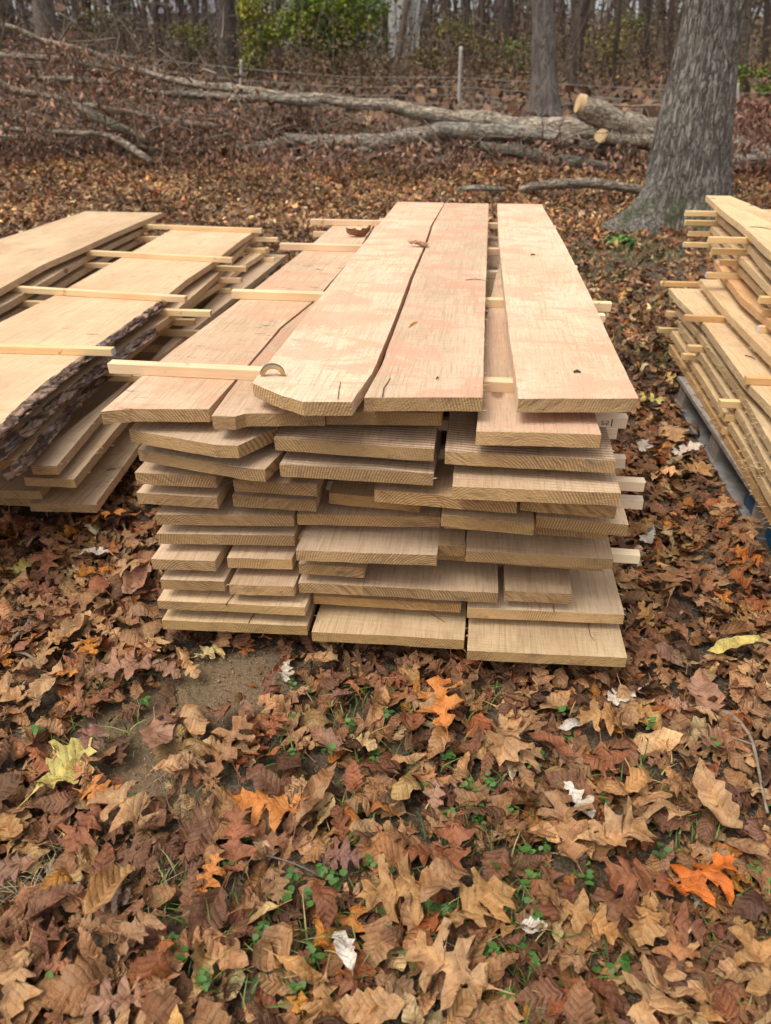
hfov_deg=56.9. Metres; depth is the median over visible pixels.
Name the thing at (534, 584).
oak board
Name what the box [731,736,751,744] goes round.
ground twig
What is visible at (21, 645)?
fallen leaf
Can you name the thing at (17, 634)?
ground twig
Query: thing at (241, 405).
oak board
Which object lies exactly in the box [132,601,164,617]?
fallen leaf
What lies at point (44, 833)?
fallen leaf
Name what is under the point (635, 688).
fallen leaf
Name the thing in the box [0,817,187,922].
dry grass
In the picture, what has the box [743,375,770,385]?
spacer strip
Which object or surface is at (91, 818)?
fallen leaf
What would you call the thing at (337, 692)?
fallen leaf
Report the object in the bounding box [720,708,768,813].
ground twig
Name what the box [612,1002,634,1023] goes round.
fallen leaf
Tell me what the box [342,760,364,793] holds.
fallen leaf
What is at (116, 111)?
fallen branch
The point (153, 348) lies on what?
spacer strip
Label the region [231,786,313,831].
fallen leaf
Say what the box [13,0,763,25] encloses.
sky
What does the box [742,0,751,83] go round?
forest tree
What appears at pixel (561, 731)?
fallen leaf
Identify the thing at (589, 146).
fallen branch
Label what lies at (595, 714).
fallen leaf
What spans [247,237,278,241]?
spacer strip
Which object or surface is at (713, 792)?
fallen leaf
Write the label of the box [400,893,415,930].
fallen leaf
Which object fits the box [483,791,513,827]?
fallen leaf
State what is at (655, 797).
fallen leaf
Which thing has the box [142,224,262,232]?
spacer strip
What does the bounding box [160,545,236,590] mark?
oak board
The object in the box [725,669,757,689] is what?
fallen leaf
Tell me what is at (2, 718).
fallen leaf
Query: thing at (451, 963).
fallen leaf
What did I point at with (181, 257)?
spacer strip
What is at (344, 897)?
fallen leaf
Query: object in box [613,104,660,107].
thin twig
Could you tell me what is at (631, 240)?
weed plant
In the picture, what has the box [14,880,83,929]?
fallen leaf
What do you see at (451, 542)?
oak board
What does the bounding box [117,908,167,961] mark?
fallen leaf
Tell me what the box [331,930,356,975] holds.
fallen leaf
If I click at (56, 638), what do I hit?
fallen leaf
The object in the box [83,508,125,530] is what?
fallen leaf
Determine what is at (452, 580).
oak board
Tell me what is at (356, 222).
spacer strip
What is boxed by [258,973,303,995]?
fallen leaf
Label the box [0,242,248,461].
oak board
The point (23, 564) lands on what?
fallen leaf
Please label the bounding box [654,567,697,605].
fallen leaf
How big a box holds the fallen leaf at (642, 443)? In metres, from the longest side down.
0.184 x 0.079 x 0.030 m
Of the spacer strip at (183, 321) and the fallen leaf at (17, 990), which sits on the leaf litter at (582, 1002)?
the fallen leaf at (17, 990)
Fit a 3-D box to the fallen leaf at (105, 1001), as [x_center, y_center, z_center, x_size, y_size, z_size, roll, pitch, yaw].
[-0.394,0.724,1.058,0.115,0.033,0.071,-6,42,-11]
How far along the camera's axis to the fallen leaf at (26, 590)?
1.94 m
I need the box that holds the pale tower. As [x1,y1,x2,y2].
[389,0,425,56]
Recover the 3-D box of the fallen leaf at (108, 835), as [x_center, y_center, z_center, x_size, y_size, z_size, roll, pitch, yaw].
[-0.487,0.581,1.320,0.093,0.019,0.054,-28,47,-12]
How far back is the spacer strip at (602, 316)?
2.16 m
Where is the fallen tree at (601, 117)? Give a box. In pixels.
[0,23,770,173]
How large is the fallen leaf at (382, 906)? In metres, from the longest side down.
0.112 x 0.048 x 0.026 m
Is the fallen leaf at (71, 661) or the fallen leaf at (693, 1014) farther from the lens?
the fallen leaf at (71, 661)
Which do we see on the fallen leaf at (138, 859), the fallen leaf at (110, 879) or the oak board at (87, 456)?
the fallen leaf at (110, 879)
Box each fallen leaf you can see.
[0,512,36,531]
[0,619,15,631]
[0,637,15,648]
[0,645,14,666]
[0,671,35,701]
[0,710,8,720]
[0,803,22,840]
[0,850,39,887]
[0,922,42,1018]
[0,940,43,971]
[0,1016,11,1023]
[1,587,28,593]
[4,557,33,573]
[6,654,47,671]
[11,630,49,651]
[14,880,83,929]
[16,877,35,892]
[17,593,47,607]
[17,620,36,637]
[17,737,96,808]
[18,527,50,546]
[19,650,64,697]
[19,695,42,712]
[25,731,47,778]
[28,544,68,573]
[30,564,41,581]
[32,623,71,647]
[33,646,60,664]
[35,630,75,639]
[35,790,84,813]
[36,807,63,843]
[37,718,69,741]
[39,598,77,615]
[40,569,75,583]
[40,663,80,676]
[53,676,73,691]
[55,703,68,717]
[57,803,110,853]
[58,609,83,621]
[59,610,91,636]
[62,649,92,667]
[63,589,82,597]
[66,979,99,1003]
[68,911,119,933]
[69,1013,93,1023]
[71,773,121,805]
[75,699,93,718]
[75,808,98,865]
[76,724,109,749]
[78,925,107,981]
[78,975,157,1022]
[79,547,108,554]
[80,671,123,707]
[80,745,117,761]
[80,863,135,924]
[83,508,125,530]
[83,616,111,627]
[88,575,111,596]
[88,780,159,846]
[88,842,114,882]
[91,646,169,680]
[92,596,114,614]
[95,623,120,641]
[99,1003,153,1023]
[102,812,145,843]
[103,605,139,625]
[107,549,146,577]
[113,834,159,883]
[117,623,143,647]
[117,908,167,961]
[121,561,151,593]
[124,935,188,999]
[128,600,138,607]
[130,680,142,703]
[131,573,158,592]
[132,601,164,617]
[132,859,158,893]
[138,636,158,659]
[138,706,177,747]
[138,979,181,1005]
[139,800,165,832]
[142,882,175,907]
[143,613,162,619]
[144,587,161,592]
[145,753,204,777]
[151,659,180,678]
[151,703,187,724]
[158,775,180,808]
[163,629,183,650]
[175,646,200,678]
[177,750,206,774]
[179,696,209,734]
[185,806,220,860]
[186,872,230,948]
[192,997,231,1023]
[194,852,225,893]
[197,715,252,790]
[202,927,248,970]
[206,698,238,723]
[217,803,261,887]
[227,879,284,914]
[229,823,249,880]
[229,925,262,937]
[231,732,259,767]
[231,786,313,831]
[237,692,255,720]
[240,993,254,1022]
[246,764,281,795]
[251,922,293,971]
[255,707,285,718]
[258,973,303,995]
[261,713,288,741]
[264,948,335,992]
[268,655,289,676]
[278,660,294,681]
[278,836,292,868]
[284,785,310,825]
[287,774,307,796]
[293,762,336,837]
[296,953,337,1023]
[297,644,339,666]
[309,725,352,751]
[310,882,338,931]
[318,835,363,876]
[319,670,349,690]
[328,973,361,996]
[329,805,349,842]
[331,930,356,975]
[332,688,353,699]
[332,985,420,1023]
[335,891,358,907]
[338,718,364,742]
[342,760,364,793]
[344,773,396,816]
[346,219,374,236]
[349,648,366,667]
[349,818,382,838]
[356,852,437,925]
[357,675,368,684]
[357,772,396,792]
[359,888,410,933]
[359,968,415,996]
[360,902,396,970]
[367,759,396,777]
[368,678,389,723]
[376,673,408,688]
[386,830,430,850]
[391,753,426,763]
[392,863,404,923]
[397,650,420,685]
[398,687,436,713]
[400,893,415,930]
[401,710,427,738]
[403,839,471,866]
[403,917,513,1010]
[407,240,429,246]
[415,675,464,735]
[417,963,432,1006]
[419,857,470,918]
[422,777,445,807]
[424,727,445,734]
[430,867,515,935]
[433,814,475,871]
[442,732,457,752]
[446,687,459,696]
[447,767,465,787]
[447,984,481,1023]
[451,649,479,679]
[454,788,492,806]
[455,724,483,752]
[467,697,485,711]
[468,958,475,970]
[470,824,489,855]
[480,837,512,881]
[482,709,533,765]
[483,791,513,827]
[484,916,516,937]
[485,952,518,983]
[488,982,524,1023]
[497,702,516,725]
[497,744,544,782]
[500,692,528,703]
[511,782,553,807]
[511,851,545,870]
[514,907,551,930]
[515,973,565,1014]
[517,915,547,933]
[519,768,535,788]
[522,709,547,731]
[527,730,573,755]
[527,819,560,842]
[530,879,558,919]
[532,663,548,690]
[535,788,599,875]
[536,689,570,710]
[541,939,590,983]
[546,769,606,802]
[547,721,570,753]
[552,668,568,689]
[558,718,591,730]
[558,888,622,944]
[563,781,595,817]
[567,756,610,780]
[572,796,660,846]
[573,723,585,742]
[575,698,629,735]
[582,744,638,778]
[597,696,619,708]
[600,779,631,795]
[602,855,699,908]
[606,890,642,921]
[607,683,647,705]
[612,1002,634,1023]
[616,675,638,723]
[617,707,636,729]
[621,625,648,646]
[621,952,696,1023]
[622,678,658,698]
[622,890,666,946]
[623,604,646,629]
[624,758,691,820]
[624,766,651,792]
[630,646,646,658]
[633,439,652,451]
[636,888,674,924]
[639,392,663,403]
[639,525,655,543]
[649,640,688,667]
[652,806,693,833]
[653,650,672,685]
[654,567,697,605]
[655,620,679,634]
[656,852,741,907]
[657,779,688,790]
[659,421,688,441]
[659,921,699,967]
[660,840,674,871]
[662,694,695,715]
[665,996,710,1022]
[667,713,692,749]
[672,441,706,455]
[675,738,707,762]
[678,458,714,476]
[684,668,725,711]
[685,705,720,726]
[687,755,726,783]
[692,757,755,839]
[697,629,740,659]
[697,723,733,750]
[697,812,716,843]
[698,656,733,662]
[707,635,763,653]
[711,952,762,982]
[714,983,740,1023]
[715,709,737,721]
[719,735,752,774]
[722,904,740,943]
[723,768,748,794]
[724,725,739,737]
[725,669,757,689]
[728,916,770,995]
[731,658,760,679]
[735,694,768,717]
[740,715,770,738]
[744,819,766,841]
[745,936,770,970]
[747,779,770,799]
[753,683,770,700]
[759,746,768,765]
[760,863,770,901]
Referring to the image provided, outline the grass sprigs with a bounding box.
[24,689,752,1023]
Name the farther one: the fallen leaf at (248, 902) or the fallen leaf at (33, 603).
the fallen leaf at (33, 603)
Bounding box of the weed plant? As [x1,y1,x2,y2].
[598,234,636,244]
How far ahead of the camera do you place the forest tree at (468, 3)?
23.06 m
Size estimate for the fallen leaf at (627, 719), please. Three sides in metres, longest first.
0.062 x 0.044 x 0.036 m
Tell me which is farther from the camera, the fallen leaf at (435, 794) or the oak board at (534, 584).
the oak board at (534, 584)
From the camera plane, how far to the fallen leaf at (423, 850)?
1.27 m
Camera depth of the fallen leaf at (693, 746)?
1.48 m
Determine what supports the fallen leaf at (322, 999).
on the leaf litter at (582, 1002)
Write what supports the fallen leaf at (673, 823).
on the ground at (236, 682)
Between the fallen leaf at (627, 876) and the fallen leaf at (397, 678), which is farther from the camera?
the fallen leaf at (397, 678)
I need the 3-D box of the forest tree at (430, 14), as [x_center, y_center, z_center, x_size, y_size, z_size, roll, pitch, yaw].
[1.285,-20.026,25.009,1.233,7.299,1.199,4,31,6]
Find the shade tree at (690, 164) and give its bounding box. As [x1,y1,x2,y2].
[596,0,746,239]
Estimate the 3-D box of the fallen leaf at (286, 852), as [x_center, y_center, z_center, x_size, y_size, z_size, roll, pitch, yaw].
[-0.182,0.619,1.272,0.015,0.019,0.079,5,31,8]
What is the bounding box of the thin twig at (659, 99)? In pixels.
[658,75,661,102]
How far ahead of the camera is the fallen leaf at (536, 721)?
1.52 m
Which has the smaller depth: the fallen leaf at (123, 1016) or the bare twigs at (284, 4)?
the fallen leaf at (123, 1016)
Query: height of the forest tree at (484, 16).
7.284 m
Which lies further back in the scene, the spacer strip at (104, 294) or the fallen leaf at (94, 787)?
the spacer strip at (104, 294)
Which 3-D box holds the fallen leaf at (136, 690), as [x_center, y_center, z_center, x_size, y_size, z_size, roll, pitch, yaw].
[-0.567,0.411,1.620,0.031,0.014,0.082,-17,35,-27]
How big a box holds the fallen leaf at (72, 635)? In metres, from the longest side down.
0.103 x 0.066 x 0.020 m
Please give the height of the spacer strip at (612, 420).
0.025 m
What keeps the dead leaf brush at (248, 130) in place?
on the ground at (236, 682)
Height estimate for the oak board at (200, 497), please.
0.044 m
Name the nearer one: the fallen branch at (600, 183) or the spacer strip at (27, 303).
the spacer strip at (27, 303)
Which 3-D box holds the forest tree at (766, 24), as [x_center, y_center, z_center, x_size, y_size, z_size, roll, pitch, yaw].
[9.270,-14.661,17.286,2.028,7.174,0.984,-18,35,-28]
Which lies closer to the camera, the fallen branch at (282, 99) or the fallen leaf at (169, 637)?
the fallen leaf at (169, 637)
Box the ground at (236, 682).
[0,18,770,1023]
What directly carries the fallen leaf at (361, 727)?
on the leaf litter at (582, 1002)
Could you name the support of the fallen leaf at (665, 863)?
on the leaf litter at (582, 1002)
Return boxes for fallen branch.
[0,79,150,146]
[0,125,25,133]
[0,134,27,140]
[27,74,155,94]
[51,130,153,164]
[83,101,220,128]
[159,90,319,106]
[171,136,370,156]
[284,122,576,150]
[458,185,504,191]
[479,141,621,172]
[519,178,641,194]
[578,140,636,158]
[732,149,770,169]
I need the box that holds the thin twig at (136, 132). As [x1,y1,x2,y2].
[114,100,140,148]
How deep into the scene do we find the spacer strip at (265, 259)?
4.45 m
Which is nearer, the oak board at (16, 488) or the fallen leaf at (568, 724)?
the fallen leaf at (568, 724)
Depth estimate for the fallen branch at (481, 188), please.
6.88 m
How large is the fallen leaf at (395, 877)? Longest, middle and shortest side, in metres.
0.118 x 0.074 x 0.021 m
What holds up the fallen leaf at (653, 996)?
on the leaf litter at (582, 1002)
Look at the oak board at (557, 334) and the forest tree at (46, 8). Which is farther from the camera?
the forest tree at (46, 8)
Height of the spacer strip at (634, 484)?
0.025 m
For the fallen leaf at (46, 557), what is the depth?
2.02 m
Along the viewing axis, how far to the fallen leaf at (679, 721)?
1.54 m
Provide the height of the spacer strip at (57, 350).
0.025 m
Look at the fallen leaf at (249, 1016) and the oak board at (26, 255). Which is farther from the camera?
the oak board at (26, 255)
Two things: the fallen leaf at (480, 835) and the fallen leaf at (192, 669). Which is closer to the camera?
the fallen leaf at (480, 835)
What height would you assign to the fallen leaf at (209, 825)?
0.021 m
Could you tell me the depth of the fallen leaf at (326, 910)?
1.16 m
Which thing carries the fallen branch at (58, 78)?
on the dead leaf brush at (248, 130)
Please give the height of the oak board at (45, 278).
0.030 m
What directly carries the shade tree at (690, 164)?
on the ground at (236, 682)
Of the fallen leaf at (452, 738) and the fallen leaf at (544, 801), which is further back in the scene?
the fallen leaf at (452, 738)
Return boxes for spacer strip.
[0,344,115,355]
[9,286,187,302]
[15,300,43,306]
[78,262,110,267]
[85,250,233,262]
[102,370,132,376]
[107,359,514,392]
[108,375,142,381]
[129,236,159,240]
[140,345,164,351]
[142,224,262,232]
[155,308,211,316]
[159,329,198,336]
[169,318,195,325]
[210,265,247,271]
[214,288,231,293]
[215,277,242,282]
[231,289,611,311]
[235,256,274,261]
[242,248,266,252]
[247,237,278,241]
[279,242,498,255]
[298,526,639,563]
[310,219,497,228]
[313,231,325,236]
[325,479,643,509]
[438,416,617,438]
[438,445,625,468]
[485,309,605,322]
[486,270,497,278]
[595,413,627,428]
[616,476,645,491]
[657,327,678,333]
[664,281,699,287]
[665,310,677,316]
[680,353,699,360]
[682,242,712,247]
[682,314,728,322]
[684,210,720,216]
[684,220,720,225]
[686,344,706,352]
[687,231,713,236]
[705,272,741,278]
[707,236,752,243]
[710,248,750,255]
[717,398,744,408]
[718,259,740,265]
[721,426,730,434]
[722,412,737,421]
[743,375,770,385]
[756,325,770,333]
[757,296,770,303]
[761,309,770,316]
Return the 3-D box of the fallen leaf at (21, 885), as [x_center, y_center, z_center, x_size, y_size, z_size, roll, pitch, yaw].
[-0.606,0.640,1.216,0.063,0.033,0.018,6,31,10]
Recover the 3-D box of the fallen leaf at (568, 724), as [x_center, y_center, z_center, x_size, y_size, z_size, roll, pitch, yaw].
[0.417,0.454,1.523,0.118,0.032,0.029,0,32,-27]
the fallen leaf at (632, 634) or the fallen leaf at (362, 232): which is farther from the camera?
the fallen leaf at (362, 232)
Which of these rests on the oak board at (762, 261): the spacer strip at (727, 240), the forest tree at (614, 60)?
the spacer strip at (727, 240)
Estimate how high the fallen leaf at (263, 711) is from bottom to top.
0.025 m
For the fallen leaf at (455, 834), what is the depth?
1.27 m
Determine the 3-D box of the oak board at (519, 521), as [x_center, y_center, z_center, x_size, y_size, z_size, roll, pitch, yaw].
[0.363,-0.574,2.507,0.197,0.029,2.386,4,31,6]
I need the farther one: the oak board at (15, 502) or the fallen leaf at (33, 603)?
the oak board at (15, 502)
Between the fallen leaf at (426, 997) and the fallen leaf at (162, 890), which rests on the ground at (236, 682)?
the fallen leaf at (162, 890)
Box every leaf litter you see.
[0,406,770,1023]
[436,190,706,381]
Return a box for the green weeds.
[30,664,770,999]
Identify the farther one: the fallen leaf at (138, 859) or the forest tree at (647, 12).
the forest tree at (647, 12)
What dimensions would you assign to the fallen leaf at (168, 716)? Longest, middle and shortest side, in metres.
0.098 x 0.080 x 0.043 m
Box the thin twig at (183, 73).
[158,48,192,82]
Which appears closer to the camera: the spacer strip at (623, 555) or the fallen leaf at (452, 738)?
the fallen leaf at (452, 738)
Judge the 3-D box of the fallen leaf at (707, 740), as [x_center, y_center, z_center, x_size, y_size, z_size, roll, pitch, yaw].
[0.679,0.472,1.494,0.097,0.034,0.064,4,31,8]
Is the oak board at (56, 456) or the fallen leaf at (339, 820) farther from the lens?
the oak board at (56, 456)
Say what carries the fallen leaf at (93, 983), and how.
on the leaf litter at (582, 1002)
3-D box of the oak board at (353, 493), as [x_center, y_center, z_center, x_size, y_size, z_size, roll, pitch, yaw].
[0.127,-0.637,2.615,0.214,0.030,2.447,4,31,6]
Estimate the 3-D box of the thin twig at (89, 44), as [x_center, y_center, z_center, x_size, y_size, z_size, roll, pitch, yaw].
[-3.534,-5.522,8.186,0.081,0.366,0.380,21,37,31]
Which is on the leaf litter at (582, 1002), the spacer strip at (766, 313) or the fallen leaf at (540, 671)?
the fallen leaf at (540, 671)
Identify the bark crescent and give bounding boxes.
[260,363,285,375]
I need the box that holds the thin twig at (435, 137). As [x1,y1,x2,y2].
[424,120,441,159]
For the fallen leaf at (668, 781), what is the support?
on the leaf litter at (582, 1002)
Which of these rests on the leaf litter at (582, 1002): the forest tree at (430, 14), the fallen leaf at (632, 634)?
the fallen leaf at (632, 634)
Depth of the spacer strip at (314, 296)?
2.17 m
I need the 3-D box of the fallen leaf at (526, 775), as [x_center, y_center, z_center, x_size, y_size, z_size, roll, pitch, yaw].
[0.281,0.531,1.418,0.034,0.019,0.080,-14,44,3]
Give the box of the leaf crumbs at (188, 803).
[0,403,770,1023]
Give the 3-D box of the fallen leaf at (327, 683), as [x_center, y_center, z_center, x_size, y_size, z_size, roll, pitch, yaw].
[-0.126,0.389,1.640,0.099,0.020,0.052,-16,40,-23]
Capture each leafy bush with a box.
[75,5,139,54]
[160,20,216,66]
[234,0,282,77]
[259,0,401,75]
[406,45,447,72]
[433,10,493,67]
[500,30,530,80]
[583,6,654,71]
[737,61,770,97]
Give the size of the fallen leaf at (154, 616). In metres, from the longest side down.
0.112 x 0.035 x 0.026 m
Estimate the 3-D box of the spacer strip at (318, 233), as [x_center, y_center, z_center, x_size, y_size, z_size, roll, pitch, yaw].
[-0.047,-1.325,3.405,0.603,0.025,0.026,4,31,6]
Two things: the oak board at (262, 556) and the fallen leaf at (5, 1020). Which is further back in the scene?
the oak board at (262, 556)
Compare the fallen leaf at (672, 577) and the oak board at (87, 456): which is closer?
the fallen leaf at (672, 577)
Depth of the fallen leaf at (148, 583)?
1.97 m
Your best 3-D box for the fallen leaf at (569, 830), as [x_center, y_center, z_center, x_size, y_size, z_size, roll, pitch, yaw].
[0.327,0.576,1.296,0.115,0.035,0.156,16,34,25]
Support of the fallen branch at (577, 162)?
on the ground at (236, 682)
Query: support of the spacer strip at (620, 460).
on the oak board at (602, 511)
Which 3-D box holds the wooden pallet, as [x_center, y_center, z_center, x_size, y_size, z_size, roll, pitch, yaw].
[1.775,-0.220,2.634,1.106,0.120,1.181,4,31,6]
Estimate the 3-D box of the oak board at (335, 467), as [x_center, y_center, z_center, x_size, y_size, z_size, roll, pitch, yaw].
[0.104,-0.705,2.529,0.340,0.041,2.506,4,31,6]
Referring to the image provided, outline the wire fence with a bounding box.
[0,42,770,117]
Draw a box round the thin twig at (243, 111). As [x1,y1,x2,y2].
[224,66,245,142]
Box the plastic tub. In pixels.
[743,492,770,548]
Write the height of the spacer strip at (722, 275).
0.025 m
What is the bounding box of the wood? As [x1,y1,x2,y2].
[0,0,770,58]
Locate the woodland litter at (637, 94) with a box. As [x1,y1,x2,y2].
[0,54,770,163]
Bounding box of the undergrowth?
[0,0,770,116]
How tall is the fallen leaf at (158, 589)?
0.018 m
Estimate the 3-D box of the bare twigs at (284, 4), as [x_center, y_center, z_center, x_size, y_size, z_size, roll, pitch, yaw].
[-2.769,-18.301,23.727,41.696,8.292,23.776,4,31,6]
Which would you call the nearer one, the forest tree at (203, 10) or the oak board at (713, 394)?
the oak board at (713, 394)
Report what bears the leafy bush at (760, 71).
on the ground at (236, 682)
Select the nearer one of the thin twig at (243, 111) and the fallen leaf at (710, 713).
the fallen leaf at (710, 713)
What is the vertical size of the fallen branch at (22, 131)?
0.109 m
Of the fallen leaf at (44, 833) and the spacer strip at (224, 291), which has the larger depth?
the spacer strip at (224, 291)
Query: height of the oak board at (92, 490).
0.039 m
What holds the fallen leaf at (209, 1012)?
on the ground at (236, 682)
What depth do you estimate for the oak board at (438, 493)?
1.48 m
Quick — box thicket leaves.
[0,0,770,64]
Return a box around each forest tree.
[32,0,64,92]
[81,0,89,48]
[116,0,126,54]
[153,1,161,57]
[179,0,184,51]
[201,0,208,59]
[216,0,238,83]
[275,0,281,62]
[381,2,388,57]
[427,0,432,46]
[465,0,471,55]
[481,0,485,58]
[492,0,513,69]
[527,0,563,116]
[561,0,565,62]
[563,0,590,87]
[612,0,620,97]
[643,0,649,73]
[667,0,674,74]
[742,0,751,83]
[762,0,770,68]
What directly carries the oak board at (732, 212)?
on the oak board at (762, 261)
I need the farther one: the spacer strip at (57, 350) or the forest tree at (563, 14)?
the forest tree at (563, 14)
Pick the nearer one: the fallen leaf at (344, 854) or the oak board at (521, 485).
the fallen leaf at (344, 854)
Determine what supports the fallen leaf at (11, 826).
on the leaf litter at (582, 1002)
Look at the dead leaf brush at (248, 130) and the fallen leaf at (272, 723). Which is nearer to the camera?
the fallen leaf at (272, 723)
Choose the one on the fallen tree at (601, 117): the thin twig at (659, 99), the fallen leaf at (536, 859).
the thin twig at (659, 99)
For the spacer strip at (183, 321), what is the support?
on the oak board at (19, 460)
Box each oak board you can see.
[0,211,162,295]
[0,226,150,314]
[0,230,258,439]
[0,234,148,321]
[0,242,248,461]
[0,247,269,482]
[0,276,269,505]
[0,277,265,498]
[24,286,254,487]
[29,422,141,512]
[31,254,286,474]
[47,243,146,298]
[101,226,372,423]
[129,421,280,457]
[134,462,223,487]
[136,476,233,508]
[138,442,286,481]
[151,544,231,570]
[155,486,297,525]
[156,521,303,545]
[157,585,312,615]
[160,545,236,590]
[162,593,317,634]
[212,218,383,429]
[227,525,306,568]
[227,560,300,595]
[232,479,328,511]
[233,467,323,496]
[252,202,443,415]
[274,425,437,460]
[279,411,444,485]
[296,525,439,565]
[297,490,441,526]
[298,563,368,595]
[299,561,367,577]
[312,601,466,651]
[313,593,460,612]
[326,285,442,425]
[329,480,420,511]
[363,563,433,598]
[364,203,489,410]
[374,411,516,512]
[430,559,497,602]
[437,530,466,560]
[438,523,464,556]
[441,502,533,534]
[444,520,606,538]
[445,236,615,473]
[452,465,620,505]
[465,530,613,568]
[466,608,626,666]
[467,566,625,623]
[475,261,600,447]
[482,562,601,570]
[497,204,637,412]
[503,564,571,603]
[519,502,616,518]
[534,497,628,535]
[667,344,770,527]
[668,288,770,416]
[670,331,770,506]
[676,308,770,454]
[677,322,770,481]
[699,279,770,367]
[705,195,770,262]
[709,243,770,308]
[710,226,770,296]
[713,260,770,330]
[715,217,770,278]
[744,209,770,222]
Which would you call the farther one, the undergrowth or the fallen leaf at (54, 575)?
the undergrowth
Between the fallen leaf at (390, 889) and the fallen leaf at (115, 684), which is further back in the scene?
the fallen leaf at (115, 684)
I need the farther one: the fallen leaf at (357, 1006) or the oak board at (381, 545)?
the oak board at (381, 545)
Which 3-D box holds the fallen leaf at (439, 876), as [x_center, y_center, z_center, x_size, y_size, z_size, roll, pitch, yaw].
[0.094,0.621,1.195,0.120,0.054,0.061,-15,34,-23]
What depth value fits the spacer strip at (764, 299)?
2.66 m
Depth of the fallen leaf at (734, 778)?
1.40 m
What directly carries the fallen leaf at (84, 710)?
on the soil crumbs at (254, 655)
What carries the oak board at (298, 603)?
on the oak board at (177, 619)
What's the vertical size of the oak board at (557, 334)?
0.038 m
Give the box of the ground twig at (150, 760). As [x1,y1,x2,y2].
[146,753,169,807]
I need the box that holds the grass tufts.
[47,656,770,1023]
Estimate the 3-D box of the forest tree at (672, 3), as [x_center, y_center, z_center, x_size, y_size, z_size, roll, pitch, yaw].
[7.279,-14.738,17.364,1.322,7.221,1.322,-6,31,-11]
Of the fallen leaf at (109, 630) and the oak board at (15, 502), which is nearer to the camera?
the fallen leaf at (109, 630)
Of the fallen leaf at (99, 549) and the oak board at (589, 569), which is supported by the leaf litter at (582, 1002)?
the fallen leaf at (99, 549)
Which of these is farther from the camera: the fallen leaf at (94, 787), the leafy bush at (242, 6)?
the leafy bush at (242, 6)
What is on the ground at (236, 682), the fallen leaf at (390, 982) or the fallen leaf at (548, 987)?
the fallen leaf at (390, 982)
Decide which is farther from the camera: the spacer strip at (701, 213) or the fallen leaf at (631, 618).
the spacer strip at (701, 213)
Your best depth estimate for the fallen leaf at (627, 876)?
1.21 m
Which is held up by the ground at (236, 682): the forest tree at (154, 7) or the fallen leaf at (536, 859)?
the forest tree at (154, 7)
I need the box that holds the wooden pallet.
[674,376,769,542]
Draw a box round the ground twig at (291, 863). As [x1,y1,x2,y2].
[266,855,318,874]
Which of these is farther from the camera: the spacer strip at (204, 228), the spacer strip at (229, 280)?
the spacer strip at (204, 228)
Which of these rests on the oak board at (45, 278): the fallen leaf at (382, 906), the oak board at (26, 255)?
the oak board at (26, 255)
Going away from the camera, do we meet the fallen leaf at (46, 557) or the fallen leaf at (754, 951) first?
the fallen leaf at (754, 951)
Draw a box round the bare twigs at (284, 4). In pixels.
[0,0,770,90]
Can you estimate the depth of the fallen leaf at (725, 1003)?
1.06 m
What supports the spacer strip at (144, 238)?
on the oak board at (69, 278)
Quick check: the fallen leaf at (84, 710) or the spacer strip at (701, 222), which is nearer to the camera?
the fallen leaf at (84, 710)
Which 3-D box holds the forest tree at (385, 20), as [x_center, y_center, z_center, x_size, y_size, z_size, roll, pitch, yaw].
[-0.480,-20.322,25.369,2.147,7.304,1.425,18,35,28]
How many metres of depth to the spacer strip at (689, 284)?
3.56 m
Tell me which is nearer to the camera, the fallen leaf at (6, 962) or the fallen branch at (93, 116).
the fallen leaf at (6, 962)
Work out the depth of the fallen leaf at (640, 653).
1.72 m
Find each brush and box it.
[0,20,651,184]
[732,94,770,187]
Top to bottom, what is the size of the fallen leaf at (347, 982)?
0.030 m
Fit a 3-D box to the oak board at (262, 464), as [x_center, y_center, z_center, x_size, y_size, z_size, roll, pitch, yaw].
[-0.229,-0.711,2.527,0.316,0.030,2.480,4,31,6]
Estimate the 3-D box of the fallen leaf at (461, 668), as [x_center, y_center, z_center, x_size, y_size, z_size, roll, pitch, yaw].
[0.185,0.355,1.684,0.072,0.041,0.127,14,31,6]
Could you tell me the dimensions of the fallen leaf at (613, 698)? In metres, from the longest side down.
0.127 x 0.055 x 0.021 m
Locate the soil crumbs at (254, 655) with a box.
[28,634,325,988]
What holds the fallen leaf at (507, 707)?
on the leaf litter at (582, 1002)
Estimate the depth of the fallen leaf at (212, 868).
1.23 m
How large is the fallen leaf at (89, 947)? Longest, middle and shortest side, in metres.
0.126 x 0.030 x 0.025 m
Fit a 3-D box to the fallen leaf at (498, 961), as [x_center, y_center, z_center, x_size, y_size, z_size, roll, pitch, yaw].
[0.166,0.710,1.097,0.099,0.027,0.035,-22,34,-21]
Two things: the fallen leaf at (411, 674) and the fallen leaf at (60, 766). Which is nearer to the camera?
the fallen leaf at (60, 766)
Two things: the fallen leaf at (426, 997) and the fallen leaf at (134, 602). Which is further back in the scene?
the fallen leaf at (134, 602)
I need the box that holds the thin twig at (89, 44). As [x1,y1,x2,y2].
[58,12,94,51]
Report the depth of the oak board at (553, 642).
1.64 m
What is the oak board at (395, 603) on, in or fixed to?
on the oak board at (386, 626)
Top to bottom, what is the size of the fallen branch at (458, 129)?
0.312 m
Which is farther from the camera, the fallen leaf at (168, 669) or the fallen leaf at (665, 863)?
the fallen leaf at (168, 669)
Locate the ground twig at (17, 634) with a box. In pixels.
[9,607,34,657]

